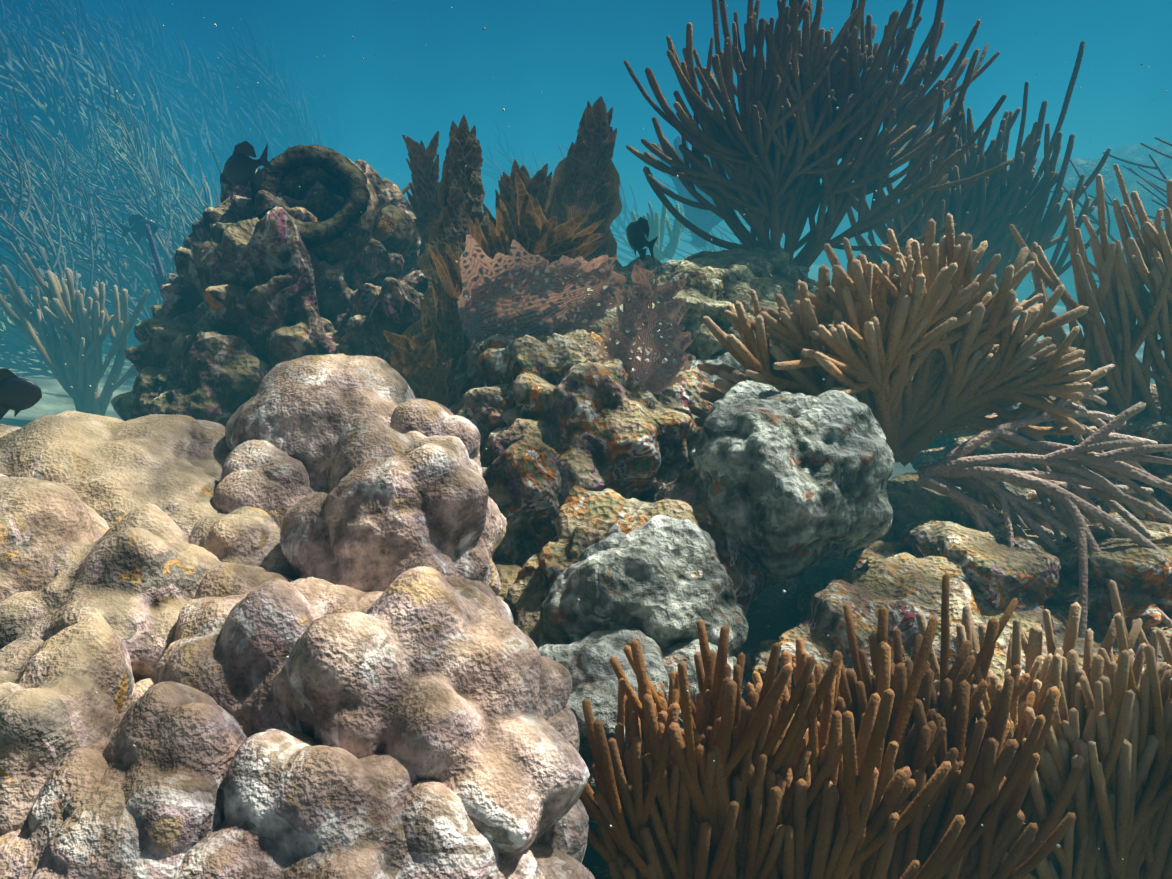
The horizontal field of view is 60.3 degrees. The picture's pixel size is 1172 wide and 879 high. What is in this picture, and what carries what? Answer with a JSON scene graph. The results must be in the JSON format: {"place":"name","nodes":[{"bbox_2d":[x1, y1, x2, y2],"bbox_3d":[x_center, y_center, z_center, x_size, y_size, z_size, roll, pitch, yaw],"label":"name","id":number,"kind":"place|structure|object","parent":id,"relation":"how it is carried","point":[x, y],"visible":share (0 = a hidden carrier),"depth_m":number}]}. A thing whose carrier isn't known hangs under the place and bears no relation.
{"place":"outdoors","nodes":[
{"label":"outdoors","id":0,"kind":"place"},
{"bbox_2d":[0,369,41,419],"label":"damselfish","id":1,"kind":"object","parent":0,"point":[18,394],"visible":1,"depth_m":1.04},
{"bbox_2d":[117,214,157,241],"bbox_3d":[-1.152,-0.543,2.598,0.097,0.071,0.014,-5,19,-14],"label":"damselfish","id":2,"kind":"object","parent":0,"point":[138,226],"visible":0.9,"depth_m":2.59},
{"bbox_2d":[223,141,276,188],"bbox_3d":[-0.479,-0.391,1.438,0.092,0.067,0.013,6,19,18],"label":"damselfish","id":3,"kind":"object","parent":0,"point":[240,166],"visible":1,"depth_m":1.44},
{"bbox_2d":[0,0,1171,479],"bbox_3d":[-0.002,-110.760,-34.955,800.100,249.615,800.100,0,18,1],"label":"water","id":4,"kind":"structure","parent":0,"point":[448,74],"depth_m":18.37},
{"bbox_2d":[0,282,54,348],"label":"soft coral","id":5,"kind":"object","parent":4,"relation":"on","point":[8,336],"visible":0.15,"depth_m":2.78},
{"bbox_2d":[0,252,149,415],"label":"soft coral","id":6,"kind":"object","parent":4,"relation":"on","point":[82,331],"visible":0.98,"depth_m":2.32},
{"bbox_2d":[18,246,166,335],"bbox_3d":[-1.468,-0.363,3.109,0.570,0.474,0.175,0,18,1],"label":"soft coral","id":7,"kind":"object","parent":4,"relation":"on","point":[99,280],"visible":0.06,"depth_m":3.06},
{"bbox_2d":[145,224,176,298],"bbox_3d":[-0.929,-0.330,2.249,0.068,0.303,0.047,-9,20,-25],"label":"soft coral","id":8,"kind":"object","parent":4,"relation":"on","point":[159,272],"visible":0.29,"depth_m":2.21},
{"bbox_2d":[0,0,350,284],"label":"olive sea plumes","id":9,"kind":"object","parent":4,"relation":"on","point":[118,133],"visible":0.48,"depth_m":3.99},
{"bbox_2d":[111,160,427,426],"bbox_3d":[-0.470,-0.102,1.601,0.562,0.687,0.573,0,18,1],"label":"pinnacle rock","id":10,"kind":"object","parent":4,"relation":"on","point":[251,300],"visible":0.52,"depth_m":1.41},
{"bbox_2d":[250,144,382,264],"bbox_3d":[-0.406,-0.330,1.577,0.193,0.254,0.274,0,18,1],"label":"barrel sponge","id":11,"kind":"object","parent":10,"relation":"on","point":[331,240],"visible":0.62,"depth_m":1.49},
{"bbox_2d":[373,216,396,240],"bbox_3d":[0.002,-0.095,1.301,0.405,0.327,0.925,-7,19,-22],"label":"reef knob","id":12,"kind":"object","parent":10,"relation":"on","point":[384,227],"visible":0.08,"depth_m":1.54},
{"bbox_2d":[381,204,425,269],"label":"pinnacle knobs","id":13,"kind":"object","parent":10,"relation":"on","point":[400,240],"visible":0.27,"depth_m":1.56},
{"bbox_2d":[401,182,412,193],"bbox_3d":[-0.292,-0.429,1.710,0.007,0.042,0.079,16,24,41],"label":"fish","id":14,"kind":"object","parent":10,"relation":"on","point":[407,188],"visible":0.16,"depth_m":1.70},
{"bbox_2d":[402,131,440,247],"bbox_3d":[-0.235,-0.377,1.545,0.084,0.183,0.025,-4,19,-13],"label":"sponge","id":15,"kind":"object","parent":10,"relation":"on","point":[423,199],"visible":0.79,"depth_m":1.54},
{"bbox_2d":[0,0,784,373],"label":"light sea plumes","id":16,"kind":"object","parent":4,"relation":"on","point":[194,122],"visible":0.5,"depth_m":4.88},
{"bbox_2d":[0,0,1042,194],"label":"dark sea plumes","id":17,"kind":"object","parent":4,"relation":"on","point":[157,30],"visible":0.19,"depth_m":5.84},
{"bbox_2d":[124,4,1171,295],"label":"distant reef","id":18,"kind":"object","parent":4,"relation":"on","point":[376,132],"visible":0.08,"depth_m":4.93},
{"bbox_2d":[493,559,806,866],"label":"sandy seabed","id":19,"kind":"structure","parent":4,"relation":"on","point":[772,613],"depth_m":1.14},
{"bbox_2d":[0,411,298,835],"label":"coral boulder","id":20,"kind":"object","parent":19,"relation":"on","point":[119,539],"visible":0.54,"depth_m":0.72},
{"bbox_2d":[0,354,594,878],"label":"coral boulder","id":21,"kind":"object","parent":19,"relation":"on","point":[406,702],"visible":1,"depth_m":0.59},
{"bbox_2d":[383,326,458,408],"bbox_3d":[-0.194,-0.056,1.258,0.107,0.173,0.018,-2,18,-6],"label":"sponge","id":22,"kind":"object","parent":19,"relation":"on","point":[419,366],"visible":0.62,"depth_m":1.25},
{"bbox_2d":[545,96,622,295],"bbox_3d":[-0.040,-0.283,1.533,0.253,0.452,0.032,-8,20,-23],"label":"sponge","id":23,"kind":"object","parent":19,"relation":"on","point":[586,177],"visible":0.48,"depth_m":1.51},
{"bbox_2d":[579,616,965,878],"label":"soft coral","id":24,"kind":"object","parent":19,"relation":"on","point":[764,795],"visible":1,"depth_m":0.71},
{"bbox_2d":[447,323,1171,878],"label":"reef","id":25,"kind":"object","parent":19,"relation":"on","point":[621,463],"visible":0.42,"depth_m":1.08},
{"bbox_2d":[401,114,488,336],"bbox_3d":[-0.176,-0.239,1.426,0.199,0.420,0.023,-13,22,-34],"label":"sponge","id":26,"kind":"object","parent":25,"relation":"on","point":[460,193],"visible":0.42,"depth_m":1.40},
{"bbox_2d":[413,171,606,379],"bbox_3d":[-0.105,-0.174,1.331,0.264,0.347,0.043,2,18,5],"label":"sponge","id":27,"kind":"object","parent":25,"relation":"on","point":[537,232],"visible":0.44,"depth_m":1.31},
{"bbox_2d":[482,160,551,232],"bbox_3d":[-0.113,-0.229,1.510,0.199,0.368,0.025,-10,21,-28],"label":"sponge","id":28,"kind":"object","parent":25,"relation":"on","point":[537,184],"visible":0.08,"depth_m":1.47},
{"bbox_2d":[457,234,637,345],"bbox_3d":[-0.047,-0.156,1.291,0.231,0.224,0.070,0,18,1],"label":"sea fan","id":29,"kind":"object","parent":25,"relation":"on","point":[504,284],"visible":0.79,"depth_m":1.27},
{"bbox_2d":[595,259,700,393],"bbox_3d":[0.071,-0.131,1.170,0.123,0.151,0.032,4,18,13],"label":"sea fan","id":30,"kind":"object","parent":25,"relation":"on","point":[659,377],"visible":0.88,"depth_m":1.17},
{"bbox_2d":[536,352,894,823],"bbox_3d":[0.174,0.104,1.068,0.289,0.331,0.800,5,19,16],"label":"rock","id":31,"kind":"object","parent":25,"relation":"on","point":[649,594],"visible":0.58,"depth_m":0.99},
{"bbox_2d":[570,246,912,401],"bbox_3d":[0.216,-0.146,1.588,0.739,0.324,0.498,-6,19,-19],"label":"reef rock","id":32,"kind":"object","parent":25,"relation":"attached to","point":[765,275],"visible":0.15,"depth_m":1.48},
{"bbox_2d":[688,213,1106,471],"bbox_3d":[0.369,-0.092,1.217,0.510,0.340,0.208,-3,18,-9],"label":"soft coral","id":33,"kind":"object","parent":25,"relation":"on","point":[942,316],"visible":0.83,"depth_m":1.19},
{"bbox_2d":[916,364,1171,638],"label":"soft coral","id":34,"kind":"object","parent":25,"relation":"on","point":[1062,508],"visible":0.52,"depth_m":1.15},
{"bbox_2d":[935,614,1171,878],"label":"soft coral","id":35,"kind":"object","parent":25,"relation":"on","point":[1116,733],"visible":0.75,"depth_m":0.80},
{"bbox_2d":[991,164,1171,420],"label":"sea rod","id":36,"kind":"object","parent":25,"relation":"on","point":[1120,298],"visible":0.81,"depth_m":1.37},
{"bbox_2d":[624,0,1011,267],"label":"soft coral","id":37,"kind":"object","parent":19,"relation":"on","point":[803,135],"visible":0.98,"depth_m":1.59},
{"bbox_2d":[914,602,1166,721],"bbox_3d":[0.372,0.338,0.927,0.381,0.426,0.176,0,18,1],"label":"soft coral","id":38,"kind":"object","parent":19,"relation":"on","point":[965,630],"depth_m":0.86},
{"bbox_2d":[1108,580,1171,698],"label":"soft coral","id":39,"kind":"object","parent":19,"relation":"on","point":[1157,637],"visible":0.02,"depth_m":0.99},
{"bbox_2d":[631,202,687,260],"bbox_3d":[0.236,-0.674,3.263,0.192,0.192,0.073,-3,18,-8],"label":"soft coral","id":40,"kind":"object","parent":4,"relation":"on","point":[669,250],"visible":0.75,"depth_m":3.26},
{"bbox_2d":[657,135,733,247],"bbox_3d":[0.441,-0.946,3.687,0.374,0.490,0.116,3,18,11],"label":"soft coral","id":41,"kind":"object","parent":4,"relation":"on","point":[707,221],"visible":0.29,"depth_m":3.71},
{"bbox_2d":[740,573,1087,878],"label":"soft coral","id":42,"kind":"object","parent":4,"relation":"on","point":[986,782],"visible":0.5,"depth_m":0.77},
{"bbox_2d":[837,41,1110,299],"bbox_3d":[0.697,-0.397,1.818,0.504,0.608,0.173,-4,18,-11],"label":"soft coral","id":43,"kind":"object","parent":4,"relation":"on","point":[980,210],"visible":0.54,"depth_m":1.79},
{"bbox_2d":[1046,137,1171,293],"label":"soft coral","id":44,"kind":"object","parent":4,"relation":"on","point":[1094,220],"visible":0.4,"depth_m":2.25},
{"bbox_2d":[0,0,1171,875],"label":"marine snow particles","id":45,"kind":"object","parent":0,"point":[645,372],"visible":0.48,"depth_m":0.49},
{"bbox_2d":[626,217,657,261],"bbox_3d":[0.085,-0.303,1.529,0.013,0.068,0.092,-10,21,-28],"label":"damselfish","id":46,"kind":"object","parent":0,"point":[637,232],"visible":1,"depth_m":1.53},
{"bbox_2d":[508,0,1171,135],"label":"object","id":47,"kind":"structure","parent":0,"point":[1116,97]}
]}

